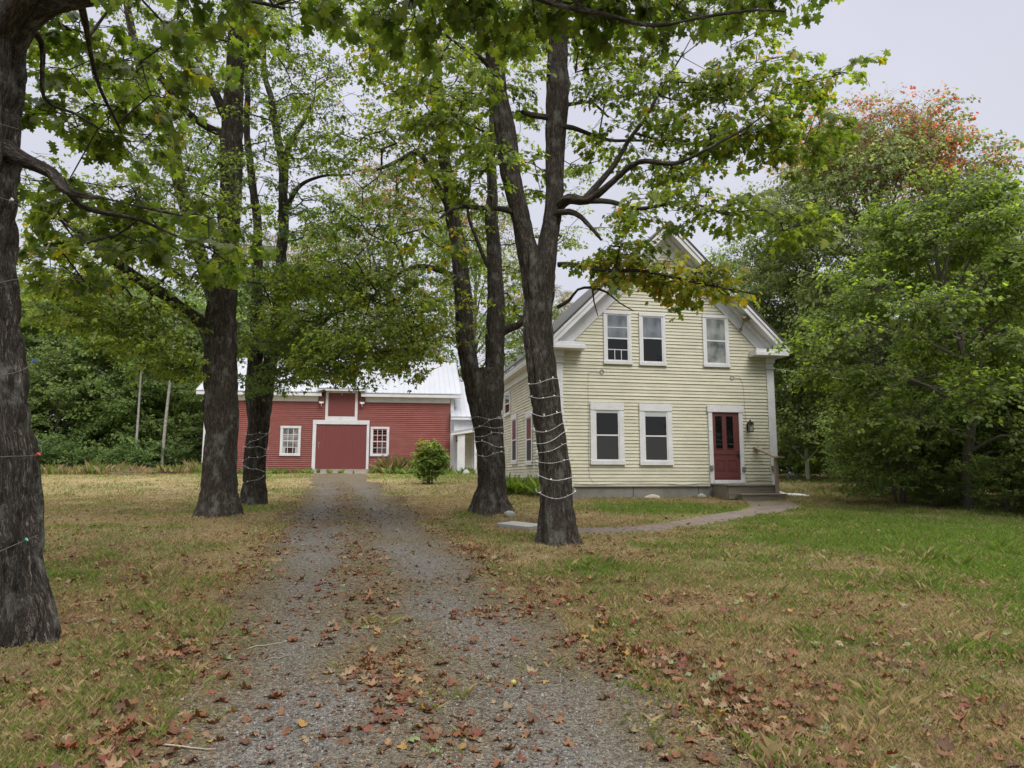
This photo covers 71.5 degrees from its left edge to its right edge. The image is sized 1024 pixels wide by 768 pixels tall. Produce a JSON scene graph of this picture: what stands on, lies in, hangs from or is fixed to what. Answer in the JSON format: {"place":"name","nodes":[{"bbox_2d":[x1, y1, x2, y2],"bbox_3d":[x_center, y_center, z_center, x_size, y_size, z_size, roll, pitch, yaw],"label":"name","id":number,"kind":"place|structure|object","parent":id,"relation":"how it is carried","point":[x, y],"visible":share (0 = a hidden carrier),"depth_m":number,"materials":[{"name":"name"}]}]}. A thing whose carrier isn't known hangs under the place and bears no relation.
{"place":"outdoors","nodes":[
{"label":"outdoors","id":0,"kind":"place"},
{"bbox_2d":[40,457,201,474],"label":"grass","id":1,"kind":"structure","parent":0,"point":[116,468],"depth_m":38.40,"materials":[{"name":"plant"}]},
{"bbox_2d":[131,473,768,767],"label":"driveway","id":2,"kind":"structure","parent":0,"point":[572,716],"depth_m":4.93,"materials":[{"name":"grey gravel"}]},
{"bbox_2d":[161,743,214,749],"bbox_3d":[-1.705,1.908,3.741,0.310,0.016,0.019,-1,-8,9],"label":"stick","id":3,"kind":"object","parent":2,"relation":"on","point":[164,744],"visible":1,"depth_m":3.74,"materials":[{"name":"beige wood"}]},
{"bbox_2d":[248,636,305,648],"bbox_3d":[-1.893,2.084,5.733,0.035,0.014,0.525,-6,-10,39],"label":"stick","id":4,"kind":"object","parent":2,"relation":"on","point":[268,644],"visible":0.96,"depth_m":5.67,"materials":[{"name":"grey wood"}]},
{"bbox_2d":[122,487,789,767],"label":"grass","id":5,"kind":"structure","parent":2,"relation":"on","point":[468,688],"depth_m":4.64,"materials":[{"name":"plant"}]},
{"bbox_2d":[0,473,1023,767],"bbox_3d":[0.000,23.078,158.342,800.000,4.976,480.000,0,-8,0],"label":"ground","id":6,"kind":"structure","parent":0,"point":[304,485],"depth_m":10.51,"materials":[{"name":"green plant"}]},
{"bbox_2d":[22,333,50,439],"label":"broadleaf tree","id":7,"kind":"object","parent":6,"relation":"on","point":[32,383],"visible":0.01,"depth_m":46.19,"materials":[{"name":"green plant"}]},
{"bbox_2d":[16,268,80,443],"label":"broadleaf tree","id":8,"kind":"object","parent":6,"relation":"on","point":[22,329],"visible":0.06,"depth_m":47.99,"materials":[{"name":"green plant"}]},
{"bbox_2d":[40,445,74,466],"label":"wood edge shrub","id":9,"kind":"object","parent":6,"relation":"on","point":[44,457],"visible":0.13,"depth_m":40.54,"materials":[{"name":"green plant"}]},
{"bbox_2d":[34,427,87,466],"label":"wood edge shrub","id":10,"kind":"object","parent":6,"relation":"on","point":[53,448],"visible":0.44,"depth_m":40.29,"materials":[{"name":"green plant"}]},
{"bbox_2d":[26,339,114,454],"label":"broadleaf tree","id":11,"kind":"object","parent":6,"relation":"on","point":[53,356],"visible":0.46,"depth_m":42.89,"materials":[{"name":"green plant"}]},
{"bbox_2d":[19,266,126,453],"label":"broadleaf tree","id":12,"kind":"object","parent":6,"relation":"on","point":[31,338],"visible":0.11,"depth_m":45.27,"materials":[{"name":"green plant"}]},
{"bbox_2d":[59,453,96,466],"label":"wood edge shrub","id":13,"kind":"object","parent":6,"relation":"on","point":[81,460],"visible":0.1,"depth_m":41.06,"materials":[{"name":"green plant"}]},
{"bbox_2d":[60,444,102,466],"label":"wood edge shrub","id":14,"kind":"object","parent":6,"relation":"on","point":[76,459],"visible":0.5,"depth_m":40.85,"materials":[{"name":"green plant"}]},
{"bbox_2d":[29,251,171,437],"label":"broadleaf tree","id":15,"kind":"object","parent":6,"relation":"on","point":[127,285],"depth_m":53.82,"materials":[{"name":"green plant"}]},
{"bbox_2d":[27,281,202,466],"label":"broadleaf tree","id":16,"kind":"object","parent":6,"relation":"on","point":[98,427],"visible":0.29,"depth_m":42.99,"materials":[{"name":"green plant"}]},
{"bbox_2d":[93,445,141,464],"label":"wood edge shrub","id":17,"kind":"object","parent":6,"relation":"on","point":[105,459],"visible":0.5,"depth_m":40.38,"materials":[{"name":"green plant"}]},
{"bbox_2d":[90,358,187,466],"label":"broadleaf tree","id":18,"kind":"object","parent":6,"relation":"on","point":[124,390],"visible":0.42,"depth_m":43.06,"materials":[{"name":"green plant"}]},
{"bbox_2d":[110,435,170,467],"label":"wood edge shrub","id":19,"kind":"object","parent":6,"relation":"on","point":[144,456],"visible":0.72,"depth_m":40.75,"materials":[{"name":"green plant"}]},
{"bbox_2d":[91,280,205,447],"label":"broadleaf tree","id":20,"kind":"object","parent":6,"relation":"on","point":[187,299],"visible":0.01,"depth_m":49.43,"materials":[{"name":"green plant"}]},
{"bbox_2d":[113,299,187,462],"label":"birch tree","id":21,"kind":"object","parent":6,"relation":"on","point":[138,413],"visible":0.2,"depth_m":41.68,"materials":[{"name":"grey plant"}]},
{"bbox_2d":[105,288,201,445],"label":"broadleaf tree","id":22,"kind":"object","parent":6,"relation":"on","point":[172,324],"depth_m":52.83,"materials":[{"name":"green plant"}]},
{"bbox_2d":[129,295,201,464],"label":"birch tree","id":23,"kind":"object","parent":6,"relation":"on","point":[166,418],"visible":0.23,"depth_m":41.51,"materials":[{"name":"grey plant"}]},
{"bbox_2d":[149,434,202,466],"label":"wood edge shrub","id":24,"kind":"object","parent":6,"relation":"on","point":[172,452],"visible":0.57,"depth_m":41.78,"materials":[{"name":"green plant"}]},
{"bbox_2d":[156,375,203,466],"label":"broadleaf tree","id":25,"kind":"object","parent":6,"relation":"on","point":[187,406],"visible":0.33,"depth_m":43.46,"materials":[{"name":"green plant"}]},
{"bbox_2d":[176,455,201,465],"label":"wood edge shrub","id":26,"kind":"object","parent":6,"relation":"on","point":[180,463],"visible":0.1,"depth_m":42.26,"materials":[{"name":"green plant"}]},
{"bbox_2d":[16,0,390,518],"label":"maple tree","id":27,"kind":"object","parent":6,"relation":"on","point":[216,326],"visible":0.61,"depth_m":15.00,"materials":[{"name":"green plant"}]},
{"bbox_2d":[145,291,264,444],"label":"broadleaf tree","id":28,"kind":"object","parent":6,"relation":"on","point":[195,342],"visible":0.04,"depth_m":47.14,"materials":[{"name":"green plant"}]},
{"bbox_2d":[161,281,298,438],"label":"broadleaf tree","id":29,"kind":"object","parent":6,"relation":"on","point":[246,304],"visible":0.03,"depth_m":53.38,"materials":[{"name":"green plant"}]},
{"bbox_2d":[193,224,329,342],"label":"maple tree","id":30,"kind":"object","parent":6,"relation":"on","point":[272,246],"visible":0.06,"depth_m":60.06,"materials":[{"name":"green plant"}]},
{"bbox_2d":[129,0,422,504],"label":"maple tree","id":31,"kind":"object","parent":6,"relation":"on","point":[260,380],"visible":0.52,"depth_m":18.08,"materials":[{"name":"green plant"}]},
{"bbox_2d":[241,428,270,482],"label":"string lights","id":32,"kind":"object","parent":31,"relation":"attached to","point":[257,456],"visible":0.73,"depth_m":17.92,"materials":[{"name":"white plastic"}]},
{"bbox_2d":[243,309,338,358],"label":"broadleaf tree","id":33,"kind":"object","parent":6,"relation":"on","point":[294,340],"depth_m":55.00,"materials":[{"name":"green plant"}]},
{"bbox_2d":[237,467,354,473],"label":"garden plant","id":34,"kind":"object","parent":6,"relation":"on","point":[309,470],"visible":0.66,"depth_m":38.78,"materials":[{"name":"green plant"}]},
{"bbox_2d":[244,220,386,359],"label":"maple tree","id":35,"kind":"object","parent":6,"relation":"on","point":[304,256],"visible":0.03,"depth_m":57.33,"materials":[{"name":"green plant"}]},
{"bbox_2d":[196,358,461,474],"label":"red barn","id":36,"kind":"structure","parent":6,"relation":"on","point":[327,428],"depth_m":41.17,"materials":[{"name":"paint"}]},
{"bbox_2d":[279,426,300,455],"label":"window","id":37,"kind":"structure","parent":36,"relation":"in","point":[291,447],"depth_m":40.54,"materials":[{"name":"white paint"}]},
{"bbox_2d":[315,425,366,468],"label":"barn door","id":38,"kind":"structure","parent":36,"relation":"in","point":[328,438],"depth_m":40.88,"materials":[{"name":"red paint"}]},
{"bbox_2d":[328,393,354,415],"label":"loft door","id":39,"kind":"structure","parent":36,"relation":"in","point":[349,405],"depth_m":41.21,"materials":[{"name":"red paint"}]},
{"bbox_2d":[370,427,389,455],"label":"window","id":40,"kind":"structure","parent":36,"relation":"in","point":[372,445],"depth_m":41.23,"materials":[{"name":"white paint"}]},
{"bbox_2d":[308,469,368,473],"bbox_3d":[-9.709,5.032,39.709,3.300,0.596,2.030,1,-8,-8],"label":"door ramp","id":41,"kind":"structure","parent":6,"relation":"on","point":[350,471],"depth_m":39.85,"materials":[{"name":"grey concrete"}]},
{"bbox_2d":[369,453,417,473],"bbox_3d":[-5.931,4.427,40.272,4.161,1.340,2.563,0,-8,0],"label":"garden plant","id":42,"kind":"object","parent":6,"relation":"on","point":[389,463],"visible":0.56,"depth_m":39.87,"materials":[{"name":"green plant"}]},
{"bbox_2d":[293,143,509,393],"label":"maple tree","id":43,"kind":"object","parent":6,"relation":"on","point":[385,197],"visible":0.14,"depth_m":55.63,"materials":[{"name":"green plant"}]},
{"bbox_2d":[367,465,476,473],"bbox_3d":[-4.678,4.759,39.768,6.826,0.632,1.825,0,-8,0],"label":"garden plant","id":44,"kind":"object","parent":6,"relation":"on","point":[402,470],"visible":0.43,"depth_m":39.41,"materials":[{"name":"green plant"}]},
{"bbox_2d":[0,0,844,648],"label":"maple tree","id":45,"kind":"object","parent":6,"relation":"on","point":[28,610],"visible":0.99,"depth_m":6.16,"materials":[{"name":"green plant"}]},
{"bbox_2d":[0,124,43,550],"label":"string lights","id":46,"kind":"object","parent":45,"relation":"attached to","point":[35,360],"visible":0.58,"depth_m":5.87},
{"bbox_2d":[232,0,616,515],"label":"maple tree","id":47,"kind":"object","parent":6,"relation":"on","point":[484,389],"visible":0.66,"depth_m":15.87,"materials":[{"name":"green plant"}]},
{"bbox_2d":[470,411,507,456],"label":"string lights","id":48,"kind":"object","parent":47,"relation":"attached to","point":[490,433],"visible":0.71,"depth_m":15.80,"materials":[{"name":"white plastic"}]},
{"bbox_2d":[408,437,451,483],"bbox_3d":[-3.188,2.975,27.462,1.654,1.886,1.601,5,-9,-31],"label":"hydrangea bush","id":49,"kind":"object","parent":6,"relation":"on","point":[426,460],"visible":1,"depth_m":27.17,"materials":[{"name":"green plant"}]},
{"bbox_2d":[450,381,476,474],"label":"porch wing","id":50,"kind":"structure","parent":6,"relation":"on","point":[464,449],"depth_m":41.53,"materials":[{"name":"white wood"}]},
{"bbox_2d":[394,190,562,381],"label":"maple tree","id":51,"kind":"object","parent":6,"relation":"on","point":[484,317],"visible":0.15,"depth_m":58.52,"materials":[{"name":"green plant"}]},
{"bbox_2d":[504,511,514,516],"bbox_3d":[-0.053,2.792,15.164,0.249,0.182,0.191,0,-8,0],"label":"rock","id":52,"kind":"object","parent":6,"relation":"on","point":[509,513],"visible":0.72,"depth_m":15.10,"materials":[{"name":"stone"}]},
{"bbox_2d":[0,482,1023,767],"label":"leaf litter","id":53,"kind":"object","parent":6,"relation":"on","point":[660,664],"visible":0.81,"depth_m":5.05,"materials":[{"name":"brown plant"}]},
{"bbox_2d":[497,521,536,530],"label":"stone slab","id":54,"kind":"structure","parent":6,"relation":"on","point":[521,525],"depth_m":13.19,"materials":[{"name":"stone"}]},
{"bbox_2d":[506,471,539,494],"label":"garden plant","id":55,"kind":"object","parent":6,"relation":"on","point":[527,485],"visible":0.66,"depth_m":21.41,"materials":[{"name":"green plant"}]},
{"bbox_2d":[41,472,1009,497],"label":"grass","id":56,"kind":"structure","parent":6,"relation":"on","point":[459,476],"depth_m":27.10,"materials":[{"name":"plant"}]},
{"bbox_2d":[109,472,146,473],"bbox_3d":[-20.199,4.699,37.407,2.000,0.045,0.200,1,-7,5],"label":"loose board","id":57,"kind":"object","parent":56,"relation":"on","point":[129,473],"visible":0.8,"depth_m":37.30,"materials":[{"name":"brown wood"}]},
{"bbox_2d":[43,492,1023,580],"bbox_3d":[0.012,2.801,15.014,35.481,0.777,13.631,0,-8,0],"label":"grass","id":58,"kind":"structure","parent":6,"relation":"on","point":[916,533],"depth_m":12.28,"materials":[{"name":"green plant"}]},
{"bbox_2d":[504,285,572,367],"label":"maple tree","id":59,"kind":"object","parent":6,"relation":"on","point":[562,299],"visible":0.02,"depth_m":60.20,"materials":[{"name":"green plant"}]},
{"bbox_2d":[319,0,890,545],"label":"maple tree","id":60,"kind":"object","parent":6,"relation":"on","point":[723,142],"visible":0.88,"depth_m":11.10,"materials":[{"name":"green plant"}]},
{"bbox_2d":[527,377,575,498],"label":"string lights","id":61,"kind":"object","parent":60,"relation":"attached to","point":[551,440],"visible":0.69,"depth_m":11.01,"materials":[{"name":"white plastic"}]},
{"bbox_2d":[501,220,790,498],"bbox_3d":[3.821,0.094,25.701,7.640,8.940,9.800,1,-8,-11],"label":"farmhouse","id":62,"kind":"object","parent":6,"relation":"on","point":[654,400],"visible":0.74,"depth_m":21.35,"materials":[{"name":"yellow paint"}]},
{"bbox_2d":[504,390,510,416],"bbox_3d":[-0.189,0.775,27.838,0.071,0.950,1.130,1,-8,-11],"label":"window","id":63,"kind":"structure","parent":62,"relation":"in","point":[507,401],"depth_m":27.77,"materials":[{"name":"white paint"}]},
{"bbox_2d":[510,413,517,463],"bbox_3d":[0.074,2.039,26.335,0.071,1.850,1.030,1,-8,-11],"label":"window","id":64,"kind":"structure","parent":62,"relation":"in","point":[514,440],"depth_m":26.29,"materials":[{"name":"white paint"}]},
{"bbox_2d":[525,410,532,464],"bbox_3d":[0.565,1.822,23.891,0.071,1.800,1.030,1,-8,-11],"label":"window","id":65,"kind":"structure","parent":62,"relation":"in","point":[528,415],"depth_m":23.88,"materials":[{"name":"white paint"}]},
{"bbox_2d":[590,402,625,464],"bbox_3d":[2.784,1.442,20.745,1.060,1.810,0.076,1,-8,-11],"label":"window","id":66,"kind":"structure","parent":62,"relation":"in","point":[607,445],"depth_m":20.74,"materials":[{"name":"white paint"}]},
{"bbox_2d":[603,310,632,364],"bbox_3d":[3.147,-1.388,21.195,0.900,1.620,0.071,1,-8,-11],"label":"window","id":67,"kind":"structure","parent":62,"relation":"in","point":[617,341],"depth_m":21.19,"materials":[{"name":"white paint"}]},
{"bbox_2d":[638,312,666,365],"bbox_3d":[4.228,-1.345,21.406,0.870,1.610,0.071,1,-8,-11],"label":"window","id":68,"kind":"structure","parent":62,"relation":"in","point":[652,335],"depth_m":21.41,"materials":[{"name":"white paint"}]},
{"bbox_2d":[639,404,673,464],"bbox_3d":[4.265,1.491,21.037,1.060,1.810,0.076,1,-8,-11],"label":"window","id":69,"kind":"structure","parent":62,"relation":"in","point":[655,420],"depth_m":21.03,"materials":[{"name":"white paint"}]},
{"bbox_2d":[702,314,730,367],"bbox_3d":[6.260,-1.322,21.814,0.890,1.630,0.071,1,-8,-11],"label":"window","id":70,"kind":"structure","parent":62,"relation":"in","point":[715,329],"depth_m":21.81,"materials":[{"name":"white paint"}]},
{"bbox_2d":[712,412,740,479],"bbox_3d":[6.462,1.863,21.407,0.864,2.028,0.083,1,-8,-11],"label":"door","id":71,"kind":"structure","parent":62,"relation":"in","point":[726,448],"depth_m":21.44,"materials":[{"name":"red paint"}]},
{"bbox_2d":[643,494,659,498],"bbox_3d":[4.042,3.286,20.508,0.517,0.213,0.319,0,-8,0],"label":"rock","id":72,"kind":"object","parent":6,"relation":"on","point":[650,496],"visible":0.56,"depth_m":20.38,"materials":[{"name":"beige stone"}]},
{"bbox_2d":[697,493,706,497],"bbox_3d":[5.557,3.304,20.845,0.297,0.193,0.184,0,-8,0],"label":"rock","id":73,"kind":"object","parent":6,"relation":"on","point":[701,495],"visible":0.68,"depth_m":20.77,"materials":[{"name":"stone"}]},
{"bbox_2d":[713,447,786,500],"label":"front steps","id":74,"kind":"structure","parent":6,"relation":"on","point":[755,492],"depth_m":20.39,"materials":[{"name":"grey concrete"}]},
{"bbox_2d":[701,234,874,476],"bbox_3d":[11.605,-1.241,32.714,9.796,12.110,10.226,5,-9,-35],"label":"broadleaf tree","id":75,"kind":"object","parent":6,"relation":"on","point":[795,459],"visible":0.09,"depth_m":32.28,"materials":[{"name":"green plant"}]},
{"bbox_2d":[780,491,808,496],"bbox_3d":[8.382,3.291,21.174,0.868,0.215,0.138,-4,-9,30],"label":"downspout","id":76,"kind":"object","parent":6,"relation":"on","point":[795,494],"visible":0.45,"depth_m":21.12,"materials":[{"name":"white plastic"}]},
{"bbox_2d":[777,416,827,473],"bbox_3d":[14.952,3.558,39.845,6.300,4.082,5.224,0,-8,0],"label":"wood edge shrub","id":77,"kind":"object","parent":6,"relation":"on","point":[782,466],"visible":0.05,"depth_m":38.75,"materials":[{"name":"green plant"}]},
{"bbox_2d":[786,446,821,479],"bbox_3d":[12.635,3.433,30.614,1.570,1.540,0.120,0,-8,0],"label":"clothes post","id":78,"kind":"object","parent":6,"relation":"on","point":[806,463],"visible":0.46,"depth_m":30.62,"materials":[{"name":"grey wood"}]},
{"bbox_2d":[764,310,850,473],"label":"broadleaf tree","id":79,"kind":"object","parent":6,"relation":"on","point":[788,469],"visible":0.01,"depth_m":41.20,"materials":[{"name":"green plant"}]},
{"bbox_2d":[781,444,837,474],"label":"wood edge shrub","id":80,"kind":"object","parent":6,"relation":"on","point":[804,466],"visible":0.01,"depth_m":41.63,"materials":[{"name":"green plant"}]},
{"bbox_2d":[774,305,918,473],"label":"broadleaf tree","id":81,"kind":"object","parent":6,"relation":"on","point":[865,361],"depth_m":43.56,"materials":[{"name":"green plant"}]},
{"bbox_2d":[801,403,926,490],"bbox_3d":[11.921,2.045,23.474,4.111,3.098,4.463,1,-8,-4],"label":"thicket shrub","id":82,"kind":"object","parent":6,"relation":"on","point":[826,430],"visible":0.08,"depth_m":24.00,"materials":[{"name":"green plant"}]},
{"bbox_2d":[712,81,1023,468],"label":"maple tree","id":83,"kind":"object","parent":6,"relation":"on","point":[894,156],"visible":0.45,"depth_m":27.90,"materials":[{"name":"green plant"}]},
{"bbox_2d":[763,160,1023,508],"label":"broadleaf tree","id":84,"kind":"object","parent":6,"relation":"on","point":[988,213],"visible":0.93,"depth_m":17.14,"materials":[{"name":"green plant"}]},
{"bbox_2d":[818,384,999,503],"bbox_3d":[10.176,1.650,18.599,4.111,3.098,4.463,0,-8,0],"label":"thicket shrub","id":85,"kind":"object","parent":6,"relation":"on","point":[956,466],"visible":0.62,"depth_m":18.12,"materials":[{"name":"green plant"}]},
{"bbox_2d":[842,384,1010,497],"bbox_3d":[12.575,1.624,21.043,5.355,3.562,4.933,-2,-8,14],"label":"thicket shrub","id":86,"kind":"object","parent":6,"relation":"on","point":[910,435],"visible":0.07,"depth_m":20.51,"materials":[{"name":"green plant"}]},
{"bbox_2d":[898,470,965,506],"bbox_3d":[10.582,2.601,17.843,1.644,0.991,1.785,-4,-9,29],"label":"thicket shrub","id":87,"kind":"object","parent":6,"relation":"on","point":[919,494],"visible":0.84,"depth_m":17.54,"materials":[{"name":"green plant"}]},
{"bbox_2d":[891,387,1023,499],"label":"thicket shrub","id":88,"kind":"object","parent":6,"relation":"on","point":[1006,414],"visible":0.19,"depth_m":18.07,"materials":[{"name":"green plant"}]},
{"bbox_2d":[905,239,1020,385],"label":"broadleaf tree","id":89,"kind":"object","parent":6,"relation":"on","point":[937,340],"visible":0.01,"depth_m":41.33,"materials":[{"name":"green plant"}]},
{"bbox_2d":[942,376,1023,485],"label":"thicket shrub","id":90,"kind":"object","parent":6,"relation":"on","point":[993,425],"visible":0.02,"depth_m":19.11,"materials":[{"name":"green plant"}]},
{"bbox_2d":[961,446,1023,512],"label":"thicket shrub","id":91,"kind":"object","parent":6,"relation":"on","point":[987,475],"visible":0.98,"depth_m":16.19,"materials":[{"name":"green plant"}]},
{"bbox_2d":[973,412,1023,498],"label":"thicket shrub","id":92,"kind":"object","parent":6,"relation":"on","point":[1004,442],"visible":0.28,"depth_m":17.48,"materials":[{"name":"green plant"}]},
{"bbox_2d":[986,274,1023,421],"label":"broadleaf tree","id":93,"kind":"object","parent":6,"relation":"on","point":[1013,355],"visible":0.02,"depth_m":26.64,"materials":[{"name":"green plant"}]},
{"bbox_2d":[1009,418,1023,484],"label":"thicket shrub","id":94,"kind":"object","parent":6,"relation":"on","point":[1021,419],"visible":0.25,"depth_m":16.45,"materials":[{"name":"green plant"}]},
{"bbox_2d":[15,0,1023,473],"label":"sky","id":95,"kind":"structure","parent":0,"point":[976,47],"materials":[{"name":"white"}]},
{"bbox_2d":[578,502,798,533],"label":"brick path","id":96,"kind":"structure","parent":0,"point":[777,507],"depth_m":14.68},
{"bbox_3d":[-19.199,4.791,37.899,2.600,0.045,0.200,2,-8,-4],"label":"loose board","id":97,"kind":"object","parent":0,"visible":0},
{"bbox_2d":[126,471,157,471],"bbox_3d":[-19.699,4.631,37.668,1.700,0.046,0.200,4,-8,-15],"label":"loose board","id":98,"kind":"object","parent":97,"relation":"on","point":[141,471],"visible":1,"depth_m":37.60,"materials":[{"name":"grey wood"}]}
]}

